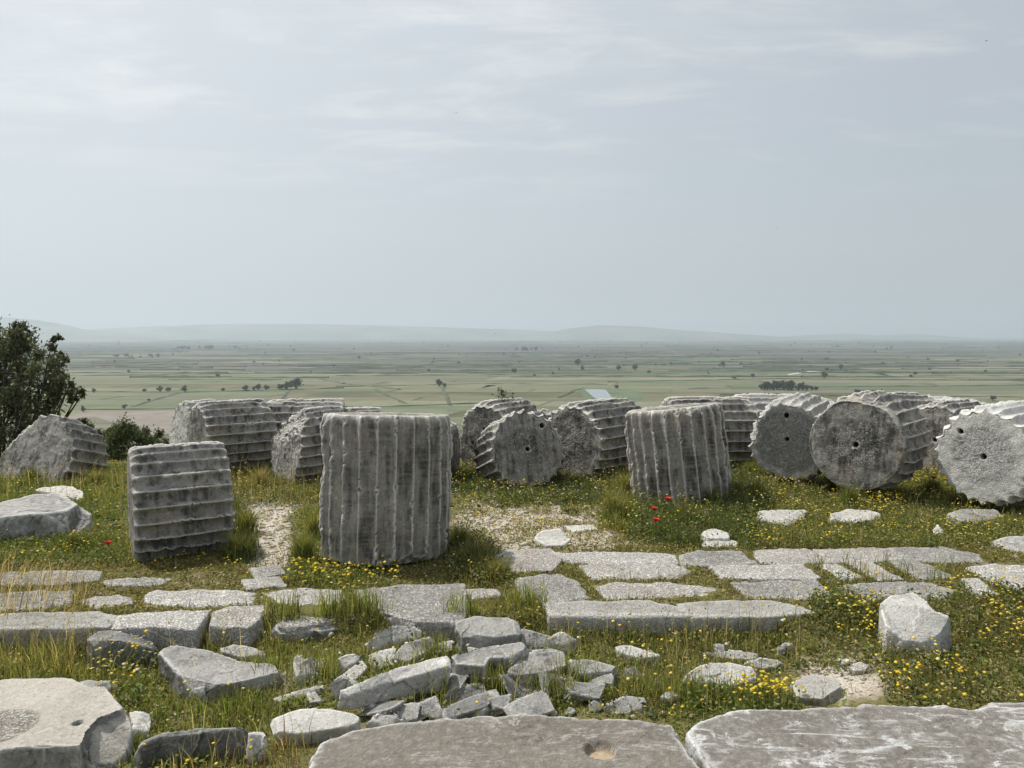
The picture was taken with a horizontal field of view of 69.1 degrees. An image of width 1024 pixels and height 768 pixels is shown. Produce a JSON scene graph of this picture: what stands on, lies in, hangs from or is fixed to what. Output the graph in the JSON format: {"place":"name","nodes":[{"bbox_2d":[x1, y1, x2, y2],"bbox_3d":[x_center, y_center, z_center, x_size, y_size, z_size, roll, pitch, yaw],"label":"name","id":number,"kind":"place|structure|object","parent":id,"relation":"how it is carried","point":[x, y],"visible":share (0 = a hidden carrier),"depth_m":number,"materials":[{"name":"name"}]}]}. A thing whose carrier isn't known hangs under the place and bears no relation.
{"place":"outdoors","nodes":[
{"label":"outdoors","id":0,"kind":"place"},
{"bbox_2d":[0,317,215,341],"bbox_3d":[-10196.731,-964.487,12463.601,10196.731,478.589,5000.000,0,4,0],"label":"hills","id":1,"kind":"structure","parent":0,"point":[48,330],"depth_m":11687.76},
{"bbox_2d":[68,410,174,434],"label":"ploughed field","id":2,"kind":"structure","parent":0,"point":[161,419],"depth_m":829.22,"materials":[{"name":"soil"}]},
{"bbox_2d":[91,324,548,339],"bbox_3d":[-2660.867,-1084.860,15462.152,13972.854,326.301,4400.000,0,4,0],"label":"hills","id":3,"kind":"structure","parent":0,"point":[288,332],"depth_m":14090.18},
{"bbox_2d":[465,673,500,683],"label":"rubble stone","id":4,"kind":"object","parent":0,"point":[467,681],"visible":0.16,"depth_m":4.96,"materials":[{"name":"stone"}]},
{"bbox_2d":[451,642,528,679],"bbox_3d":[-0.136,1.858,4.999,0.522,0.172,0.198,-1,4,-20],"label":"rubble stone","id":5,"kind":"object","parent":4,"relation":"on","point":[500,653],"visible":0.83,"depth_m":4.95,"materials":[{"name":"stone"}]},
{"bbox_2d":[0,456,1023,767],"bbox_3d":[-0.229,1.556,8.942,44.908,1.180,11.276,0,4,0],"label":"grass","id":6,"kind":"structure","parent":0,"point":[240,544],"depth_m":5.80,"materials":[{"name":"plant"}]},
{"bbox_2d":[0,338,1023,440],"bbox_3d":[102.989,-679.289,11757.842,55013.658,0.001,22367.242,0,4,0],"label":"fields","id":7,"kind":"structure","parent":0,"point":[537,384],"depth_m":1740.32,"materials":[{"name":"plant"}]},
{"bbox_2d":[0,337,1023,767],"bbox_3d":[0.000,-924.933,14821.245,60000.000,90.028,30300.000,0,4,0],"label":"ground","id":8,"kind":"structure","parent":0,"point":[878,695],"depth_m":6.65,"materials":[{"name":"plant"}]},
{"bbox_2d":[0,590,73,611],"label":"paving slab","id":9,"kind":"structure","parent":8,"relation":"on","point":[48,604],"depth_m":6.00,"materials":[{"name":"grey stone"}]},
{"bbox_2d":[0,314,87,456],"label":"tree","id":10,"kind":"object","parent":8,"relation":"on","point":[17,408],"visible":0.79,"depth_m":19.76,"materials":[{"name":"green plant"}]},
{"bbox_2d":[0,493,93,544],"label":"marble stone","id":11,"kind":"object","parent":8,"relation":"on","point":[52,513],"visible":0.72,"depth_m":7.88,"materials":[{"name":"stone"}]},
{"bbox_2d":[0,570,102,586],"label":"paving slab","id":12,"kind":"structure","parent":8,"relation":"on","point":[69,577],"depth_m":6.53,"materials":[{"name":"grey stone"}]},
{"bbox_2d":[0,414,108,483],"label":"column drum","id":13,"kind":"object","parent":8,"relation":"on","point":[52,441],"depth_m":10.95,"materials":[{"name":"stone"}]},
{"bbox_2d":[0,611,117,652],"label":"paving slab","id":14,"kind":"structure","parent":8,"relation":"on","point":[98,618],"depth_m":5.46,"materials":[{"name":"grey stone"}]},
{"bbox_2d":[36,486,83,501],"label":"marble stone","id":15,"kind":"object","parent":8,"relation":"on","point":[78,493],"visible":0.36,"depth_m":9.77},
{"bbox_2d":[0,678,133,767],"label":"drum fragment","id":16,"kind":"object","parent":8,"relation":"on","point":[57,723],"visible":0.95,"depth_m":4.09,"materials":[{"name":"stone"}]},
{"bbox_2d":[83,595,132,608],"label":"paving slab","id":17,"kind":"structure","parent":8,"relation":"on","point":[114,600],"depth_m":5.99,"materials":[{"name":"stone"}]},
{"bbox_2d":[86,630,158,670],"bbox_3d":[-2.746,1.940,5.290,0.521,0.315,0.216,0,4,0],"label":"rubble stone","id":18,"kind":"object","parent":8,"relation":"on","point":[94,641],"visible":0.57,"depth_m":5.25,"materials":[{"name":"stone"}]},
{"bbox_2d":[103,412,168,460],"bbox_3d":[-7.609,1.513,14.927,2.343,2.007,1.660,1,4,19],"label":"bush","id":19,"kind":"object","parent":8,"relation":"on","point":[119,435],"visible":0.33,"depth_m":14.39,"materials":[{"name":"green plant"}]},
{"bbox_2d":[103,577,172,587],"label":"paving slab","id":20,"kind":"structure","parent":8,"relation":"on","point":[127,582],"depth_m":6.43,"materials":[{"name":"grey stone"}]},
{"bbox_2d":[129,711,150,740],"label":"rubble stone","id":21,"kind":"object","parent":8,"relation":"on","point":[137,719],"visible":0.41,"depth_m":4.36,"materials":[{"name":"white stone"}]},
{"bbox_2d":[111,610,211,651],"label":"paving slab","id":22,"kind":"structure","parent":8,"relation":"on","point":[189,629],"depth_m":5.46,"materials":[{"name":"stone"}]},
{"bbox_2d":[127,441,233,560],"bbox_3d":[-3.396,1.197,7.586,0.896,1.208,1.212,-2,11,-30],"label":"column drum","id":23,"kind":"object","parent":8,"relation":"on","point":[180,495],"depth_m":7.19,"materials":[{"name":"stone"}]},
{"bbox_2d":[133,727,250,767],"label":"rubble stone","id":24,"kind":"object","parent":8,"relation":"on","point":[156,746],"visible":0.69,"depth_m":4.08,"materials":[{"name":"stone"}]},
{"bbox_2d":[169,399,218,443],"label":"column drum","id":25,"kind":"object","parent":8,"relation":"on","point":[178,431],"depth_m":13.10,"materials":[{"name":"stone"}]},
{"bbox_2d":[144,589,255,607],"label":"paving slab","id":26,"kind":"structure","parent":8,"relation":"on","point":[199,597],"depth_m":6.06,"materials":[{"name":"stone"}]},
{"bbox_2d":[157,645,286,703],"bbox_3d":[-2.001,1.981,4.934,0.925,0.286,0.428,1,4,10],"label":"rubble stone","id":27,"kind":"object","parent":8,"relation":"on","point":[209,672],"visible":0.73,"depth_m":4.91,"materials":[{"name":"stone"}]},
{"bbox_2d":[186,398,277,470],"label":"column drum","id":28,"kind":"object","parent":8,"relation":"on","point":[246,429],"depth_m":11.59,"materials":[{"name":"stone"}]},
{"bbox_2d":[209,605,264,647],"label":"paving slab","id":29,"kind":"structure","parent":8,"relation":"on","point":[251,625],"depth_m":5.53,"materials":[{"name":"stone"}]},
{"bbox_2d":[219,645,264,662],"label":"rubble stone","id":30,"kind":"object","parent":8,"relation":"on","point":[241,651],"visible":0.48,"depth_m":5.31,"materials":[{"name":"white stone"}]},
{"bbox_2d":[246,732,267,763],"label":"rubble stone","id":31,"kind":"object","parent":8,"relation":"on","point":[258,742],"visible":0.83,"depth_m":4.08,"materials":[{"name":"white stone"}]},
{"bbox_2d":[241,577,287,590],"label":"paving slab","id":32,"kind":"structure","parent":8,"relation":"on","point":[254,583],"depth_m":6.38,"materials":[{"name":"stone"}]},
{"bbox_2d":[248,564,284,577],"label":"paving slab","id":33,"kind":"structure","parent":8,"relation":"on","point":[268,571],"depth_m":6.72,"materials":[{"name":"grey stone"}]},
{"bbox_2d":[269,624,338,640],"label":"rubble stone","id":34,"kind":"object","parent":8,"relation":"on","point":[321,632],"visible":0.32,"depth_m":5.58,"materials":[{"name":"stone"}]},
{"bbox_2d":[264,588,345,605],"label":"paving slab","id":35,"kind":"structure","parent":8,"relation":"on","point":[307,598],"depth_m":6.12,"materials":[{"name":"stone"}]},
{"bbox_2d":[276,616,334,641],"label":"paving slab","id":36,"kind":"structure","parent":8,"relation":"on","point":[290,628],"depth_m":5.59,"materials":[{"name":"stone"}]},
{"bbox_2d":[267,398,344,432],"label":"column drum","id":37,"kind":"object","parent":8,"relation":"on","point":[283,410],"depth_m":12.62,"materials":[{"name":"stone"}]},
{"bbox_2d":[293,654,318,685],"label":"rubble stone","id":38,"kind":"object","parent":8,"relation":"on","point":[298,672],"visible":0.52,"depth_m":5.04,"materials":[{"name":"white stone"}]},
{"bbox_2d":[270,406,343,483],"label":"column drum","id":39,"kind":"object","parent":8,"relation":"on","point":[296,442],"depth_m":10.72,"materials":[{"name":"stone"}]},
{"bbox_2d":[270,708,360,744],"bbox_3d":[-1.148,2.045,4.373,0.522,0.210,0.208,-1,4,-17],"label":"rubble stone","id":40,"kind":"object","parent":8,"relation":"on","point":[326,724],"visible":0.63,"depth_m":4.32,"materials":[{"name":"white stone"}]},
{"bbox_2d":[329,675,351,699],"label":"rubble stone","id":41,"kind":"object","parent":8,"relation":"on","point":[339,683],"visible":0.48,"depth_m":4.83,"materials":[{"name":"white stone"}]},
{"bbox_2d":[359,700,403,715],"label":"rubble stone","id":42,"kind":"object","parent":8,"relation":"on","point":[387,707],"visible":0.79,"depth_m":4.54,"materials":[{"name":"stone"}]},
{"bbox_2d":[319,412,452,565],"bbox_3d":[-1.250,0.985,7.403,1.308,1.388,1.334,1,-1,-3],"label":"column drum","id":43,"kind":"object","parent":8,"relation":"on","point":[385,482],"depth_m":6.86,"materials":[{"name":"stone"}]},
{"bbox_2d":[366,711,408,727],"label":"rubble stone","id":44,"kind":"object","parent":8,"relation":"on","point":[379,719],"visible":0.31,"depth_m":4.36,"materials":[{"name":"white stone"}]},
{"bbox_2d":[337,656,450,709],"bbox_3d":[-0.743,1.905,4.743,0.754,0.188,0.138,-2,4,-24],"label":"rubble stone","id":45,"kind":"object","parent":8,"relation":"on","point":[394,683],"visible":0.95,"depth_m":4.71,"materials":[{"name":"white stone"}]},
{"bbox_2d":[368,625,421,653],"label":"rubble stone","id":46,"kind":"object","parent":8,"relation":"on","point":[396,632],"visible":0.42,"depth_m":5.51,"materials":[{"name":"white stone"}]},
{"bbox_2d":[398,703,420,722],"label":"rubble stone","id":47,"kind":"object","parent":8,"relation":"on","point":[412,710],"visible":0.63,"depth_m":4.51,"materials":[{"name":"stone"}]},
{"bbox_2d":[354,583,467,644],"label":"paving slab","id":48,"kind":"structure","parent":8,"relation":"on","point":[418,601],"depth_m":5.85,"materials":[{"name":"grey stone"}]},
{"bbox_2d":[391,636,436,667],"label":"rubble stone","id":49,"kind":"object","parent":8,"relation":"on","point":[409,648],"visible":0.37,"depth_m":5.27,"materials":[{"name":"stone"}]},
{"bbox_2d":[450,421,460,480],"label":"column drum","id":50,"kind":"object","parent":8,"relation":"on","point":[456,455],"depth_m":10.95,"materials":[{"name":"stone"}]},
{"bbox_2d":[443,683,485,702],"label":"rubble stone","id":51,"kind":"object","parent":8,"relation":"on","point":[466,689],"visible":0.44,"depth_m":4.80,"materials":[{"name":"stone"}]},
{"bbox_2d":[446,692,489,718],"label":"rubble stone","id":52,"kind":"object","parent":8,"relation":"on","point":[467,706],"visible":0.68,"depth_m":4.59,"materials":[{"name":"stone"}]},
{"bbox_2d":[455,616,521,652],"bbox_3d":[-0.172,1.913,5.464,0.502,0.346,0.228,0,4,0],"label":"rubble stone","id":53,"kind":"object","parent":8,"relation":"on","point":[477,631],"visible":0.58,"depth_m":5.41,"materials":[{"name":"stone"}]},
{"bbox_2d":[488,694,511,715],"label":"rubble stone","id":54,"kind":"object","parent":8,"relation":"on","point":[497,704],"visible":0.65,"depth_m":4.59,"materials":[{"name":"stone"}]},
{"bbox_2d":[460,398,546,466],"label":"column drum","id":55,"kind":"object","parent":8,"relation":"on","point":[480,417],"depth_m":11.92,"materials":[{"name":"stone"}]},
{"bbox_2d":[309,713,698,767],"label":"foreground slab","id":56,"kind":"structure","parent":8,"relation":"on","point":[524,740],"depth_m":3.84,"materials":[{"name":"stone"}]},
{"bbox_2d":[0,453,1007,767],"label":"dry grass","id":57,"kind":"structure","parent":8,"relation":"on","point":[44,595],"depth_m":5.55,"materials":[{"name":"plant"}]},
{"bbox_2d":[0,454,1023,764],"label":"wildflowers","id":58,"kind":"object","parent":8,"relation":"on","point":[762,672],"visible":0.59,"depth_m":6.13,"materials":[{"name":"yellow plant"}]},
{"bbox_2d":[11,490,1020,717],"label":"marble chips","id":59,"kind":"object","parent":8,"relation":"on","point":[535,518],"visible":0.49,"depth_m":8.16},
{"bbox_2d":[9,339,1023,409],"bbox_3d":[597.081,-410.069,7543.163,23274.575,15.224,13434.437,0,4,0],"label":"hedgerows","id":60,"kind":"object","parent":8,"relation":"on","point":[345,368],"visible":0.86,"depth_m":2404.25,"materials":[{"name":"plant"}]},
{"bbox_2d":[499,674,537,697],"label":"rubble stone","id":61,"kind":"object","parent":8,"relation":"on","point":[510,687],"visible":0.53,"depth_m":4.83,"materials":[{"name":"stone"}]},
{"bbox_2d":[507,649,565,685],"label":"rubble stone","id":62,"kind":"object","parent":61,"relation":"on","point":[537,657],"visible":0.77,"depth_m":4.96,"materials":[{"name":"stone"}]},
{"bbox_2d":[472,409,565,486],"bbox_3d":[0.081,1.006,10.696,1.172,1.175,1.017,-1,-13,-17],"label":"column drum","id":63,"kind":"object","parent":8,"relation":"on","point":[517,446],"depth_m":10.25,"materials":[{"name":"stone"}]},
{"bbox_2d":[495,548,561,572],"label":"paving slab","id":64,"kind":"structure","parent":8,"relation":"on","point":[545,560],"depth_m":7.07,"materials":[{"name":"stone"}]},
{"bbox_2d":[503,691,554,715],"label":"rubble stone","id":65,"kind":"object","parent":8,"relation":"on","point":[537,703],"visible":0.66,"depth_m":4.54,"materials":[{"name":"stone"}]},
{"bbox_2d":[520,629,550,651],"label":"rubble stone","id":66,"kind":"object","parent":8,"relation":"on","point":[533,636],"visible":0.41,"depth_m":5.46,"materials":[{"name":"stone"}]},
{"bbox_2d":[514,574,589,603],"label":"paving slab","id":67,"kind":"structure","parent":8,"relation":"on","point":[561,588],"depth_m":6.26,"materials":[{"name":"grey stone"}]},
{"bbox_2d":[533,528,570,548],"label":"marble stone","id":68,"kind":"object","parent":8,"relation":"on","point":[553,537],"visible":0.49,"depth_m":7.68,"materials":[{"name":"stone"}]},
{"bbox_2d":[547,632,576,656],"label":"rubble stone","id":69,"kind":"object","parent":8,"relation":"on","point":[556,638],"visible":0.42,"depth_m":5.39,"materials":[{"name":"white stone"}]},
{"bbox_2d":[563,682,604,701],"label":"rubble stone","id":70,"kind":"object","parent":8,"relation":"on","point":[583,688],"visible":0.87,"depth_m":4.73,"materials":[{"name":"stone"}]},
{"bbox_2d":[565,659,616,687],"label":"rubble stone","id":71,"kind":"object","parent":8,"relation":"on","point":[603,668],"visible":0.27,"depth_m":4.96,"materials":[{"name":"stone"}]},
{"bbox_2d":[548,398,641,479],"bbox_3d":[1.339,0.836,11.418,1.221,1.221,1.368,9,9,43],"label":"column drum","id":72,"kind":"object","parent":8,"relation":"on","point":[591,432],"depth_m":10.88,"materials":[{"name":"stone"}]},
{"bbox_2d":[554,551,678,564],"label":"paving slab","id":73,"kind":"structure","parent":8,"relation":"on","point":[610,557],"depth_m":7.14,"materials":[{"name":"stone"}]},
{"bbox_2d":[542,600,691,635],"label":"paving slab","id":74,"kind":"structure","parent":8,"relation":"on","point":[587,611],"depth_m":5.64,"materials":[{"name":"grey stone"}]},
{"bbox_2d":[604,696,650,714],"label":"rubble stone","id":75,"kind":"object","parent":8,"relation":"on","point":[622,704],"visible":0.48,"depth_m":4.65,"materials":[{"name":"stone"}]},
{"bbox_2d":[578,563,691,580],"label":"paving slab","id":76,"kind":"structure","parent":8,"relation":"on","point":[641,570],"depth_m":6.76,"materials":[{"name":"stone"}]},
{"bbox_2d":[614,645,659,664],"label":"rubble stone","id":77,"kind":"object","parent":8,"relation":"on","point":[621,648],"visible":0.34,"depth_m":5.35,"materials":[{"name":"white stone"}]},
{"bbox_2d":[596,582,722,600],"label":"paving slab","id":78,"kind":"structure","parent":8,"relation":"on","point":[615,590],"depth_m":6.23,"materials":[{"name":"stone"}]},
{"bbox_2d":[624,402,731,505],"bbox_3d":[2.143,0.917,9.632,1.292,1.257,1.292,-6,0,-8],"label":"column drum","id":79,"kind":"object","parent":8,"relation":"on","point":[684,447],"depth_m":9.14,"materials":[{"name":"stone"}]},
{"bbox_2d":[660,396,757,468],"bbox_3d":[3.173,0.831,12.116,1.377,1.282,1.286,0,6,-3],"label":"column drum","id":80,"kind":"object","parent":8,"relation":"on","point":[741,415],"depth_m":11.65,"materials":[{"name":"stone"}]},
{"bbox_2d":[679,550,758,568],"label":"paving slab","id":81,"kind":"structure","parent":8,"relation":"on","point":[705,559],"depth_m":7.06,"materials":[{"name":"grey stone"}]},
{"bbox_2d":[683,663,759,691],"bbox_3d":[1.378,2.004,4.974,0.552,0.229,0.207,0,4,0],"label":"rubble stone","id":82,"kind":"object","parent":8,"relation":"on","point":[721,669],"visible":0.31,"depth_m":4.95,"materials":[{"name":"white stone"}]},
{"bbox_2d":[701,649,756,662],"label":"rubble stone","id":83,"kind":"object","parent":8,"relation":"on","point":[743,654],"visible":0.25,"depth_m":5.37,"materials":[{"name":"stone"}]},
{"bbox_2d":[678,600,815,635],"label":"paving slab","id":84,"kind":"structure","parent":8,"relation":"on","point":[720,609],"depth_m":5.69,"materials":[{"name":"grey stone"}]},
{"bbox_2d":[708,563,821,581],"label":"paving slab","id":85,"kind":"structure","parent":8,"relation":"on","point":[795,572],"depth_m":6.68,"materials":[{"name":"stone"}]},
{"bbox_2d":[731,579,828,600],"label":"paving slab","id":86,"kind":"structure","parent":8,"relation":"on","point":[777,587],"depth_m":6.28,"materials":[{"name":"grey stone"}]},
{"bbox_2d":[756,510,806,526],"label":"marble stone","id":87,"kind":"object","parent":8,"relation":"on","point":[776,515],"visible":0.33,"depth_m":8.55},
{"bbox_2d":[732,393,834,418],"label":"column drum","id":88,"kind":"object","parent":8,"relation":"on","point":[760,401],"depth_m":13.19,"materials":[{"name":"stone"}]},
{"bbox_2d":[748,392,829,482],"bbox_3d":[4.124,0.758,10.727,1.221,1.218,1.015,6,9,36],"label":"column drum","id":89,"kind":"object","parent":8,"relation":"on","point":[779,445],"depth_m":10.37,"materials":[{"name":"stone"}]},
{"bbox_2d":[753,548,824,564],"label":"paving slab","id":90,"kind":"structure","parent":8,"relation":"on","point":[787,556],"depth_m":7.19,"materials":[{"name":"stone"}]},
{"bbox_2d":[790,674,841,705],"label":"rubble stone","id":91,"kind":"object","parent":8,"relation":"on","point":[811,684],"visible":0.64,"depth_m":4.79,"materials":[{"name":"grey stone"}]},
{"bbox_2d":[685,702,1023,767],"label":"foreground slab","id":92,"kind":"structure","parent":8,"relation":"on","point":[990,735],"depth_m":3.88,"materials":[{"name":"stone"}]},
{"bbox_2d":[828,509,880,524],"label":"marble stone","id":93,"kind":"object","parent":8,"relation":"on","point":[850,513],"visible":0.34,"depth_m":8.57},
{"bbox_2d":[813,547,904,563],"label":"paving slab","id":94,"kind":"structure","parent":8,"relation":"on","point":[871,553],"depth_m":7.21,"materials":[{"name":"stone"}]},
{"bbox_2d":[810,390,931,490],"bbox_3d":[4.727,0.745,9.854,1.321,1.311,1.070,6,7,43],"label":"column drum","id":95,"kind":"object","parent":8,"relation":"on","point":[866,439],"depth_m":9.46,"materials":[{"name":"stone"}]},
{"bbox_2d":[846,560,902,581],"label":"paving slab","id":96,"kind":"structure","parent":8,"relation":"on","point":[872,566],"depth_m":6.71,"materials":[{"name":"stone"}]},
{"bbox_2d":[836,581,955,600],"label":"paving slab","id":97,"kind":"structure","parent":8,"relation":"on","point":[900,588],"depth_m":6.24,"materials":[{"name":"grey stone"}]},
{"bbox_2d":[887,392,932,406],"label":"column drum","id":98,"kind":"object","parent":8,"relation":"on","point":[916,399],"depth_m":12.37,"materials":[{"name":"stone"}]},
{"bbox_2d":[877,593,951,656],"bbox_3d":[2.885,1.809,5.422,0.511,0.406,0.434,-1,4,-17],"label":"boulder","id":99,"kind":"object","parent":8,"relation":"on","point":[920,619],"visible":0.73,"depth_m":5.34,"materials":[{"name":"white stone"}]},
{"bbox_2d":[888,558,950,580],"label":"paving slab","id":100,"kind":"structure","parent":8,"relation":"on","point":[924,572],"depth_m":6.81,"materials":[{"name":"grey stone"}]},
{"bbox_2d":[889,547,984,563],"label":"paving slab","id":101,"kind":"structure","parent":8,"relation":"on","point":[912,553],"depth_m":7.23,"materials":[{"name":"grey stone"}]},
{"bbox_2d":[918,398,979,472],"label":"column drum","id":102,"kind":"object","parent":8,"relation":"on","point":[937,414],"depth_m":11.50,"materials":[{"name":"stone"}]},
{"bbox_2d":[946,509,1002,524],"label":"marble stone","id":103,"kind":"object","parent":8,"relation":"on","point":[964,514],"visible":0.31,"depth_m":8.53,"materials":[{"name":"stone"}]},
{"bbox_2d":[934,400,1023,505],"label":"column drum","id":104,"kind":"object","parent":8,"relation":"on","point":[979,450],"depth_m":8.83,"materials":[{"name":"stone"}]},
{"bbox_2d":[965,563,1023,590],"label":"paving slab","id":105,"kind":"structure","parent":8,"relation":"on","point":[1012,571],"depth_m":6.72,"materials":[{"name":"stone"}]},
{"bbox_2d":[990,536,1023,552],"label":"marble stone","id":106,"kind":"object","parent":8,"relation":"on","point":[1013,542],"visible":0.43,"depth_m":7.53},
{"bbox_2d":[0,0,1023,336],"label":"sky","id":107,"kind":"structure","parent":0,"point":[749,167],"materials":[{"name":"grey"}]},
{"bbox_2d":[578,388,643,400],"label":"pond bank","id":108,"kind":"structure","parent":0,"point":[634,395],"depth_m":1170.59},
{"bbox_2d":[475,325,851,340],"bbox_3d":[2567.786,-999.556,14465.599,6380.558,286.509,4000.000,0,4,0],"label":"hills","id":109,"kind":"structure","parent":0,"point":[609,332],"depth_m":13049.45,"materials":[{"name":"grey"}]},
{"bbox_2d":[780,334,1003,339],"bbox_3d":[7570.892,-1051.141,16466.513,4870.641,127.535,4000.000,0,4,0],"label":"hills","id":110,"kind":"structure","parent":0,"point":[889,337],"depth_m":15195.03,"materials":[{"name":"grey"}]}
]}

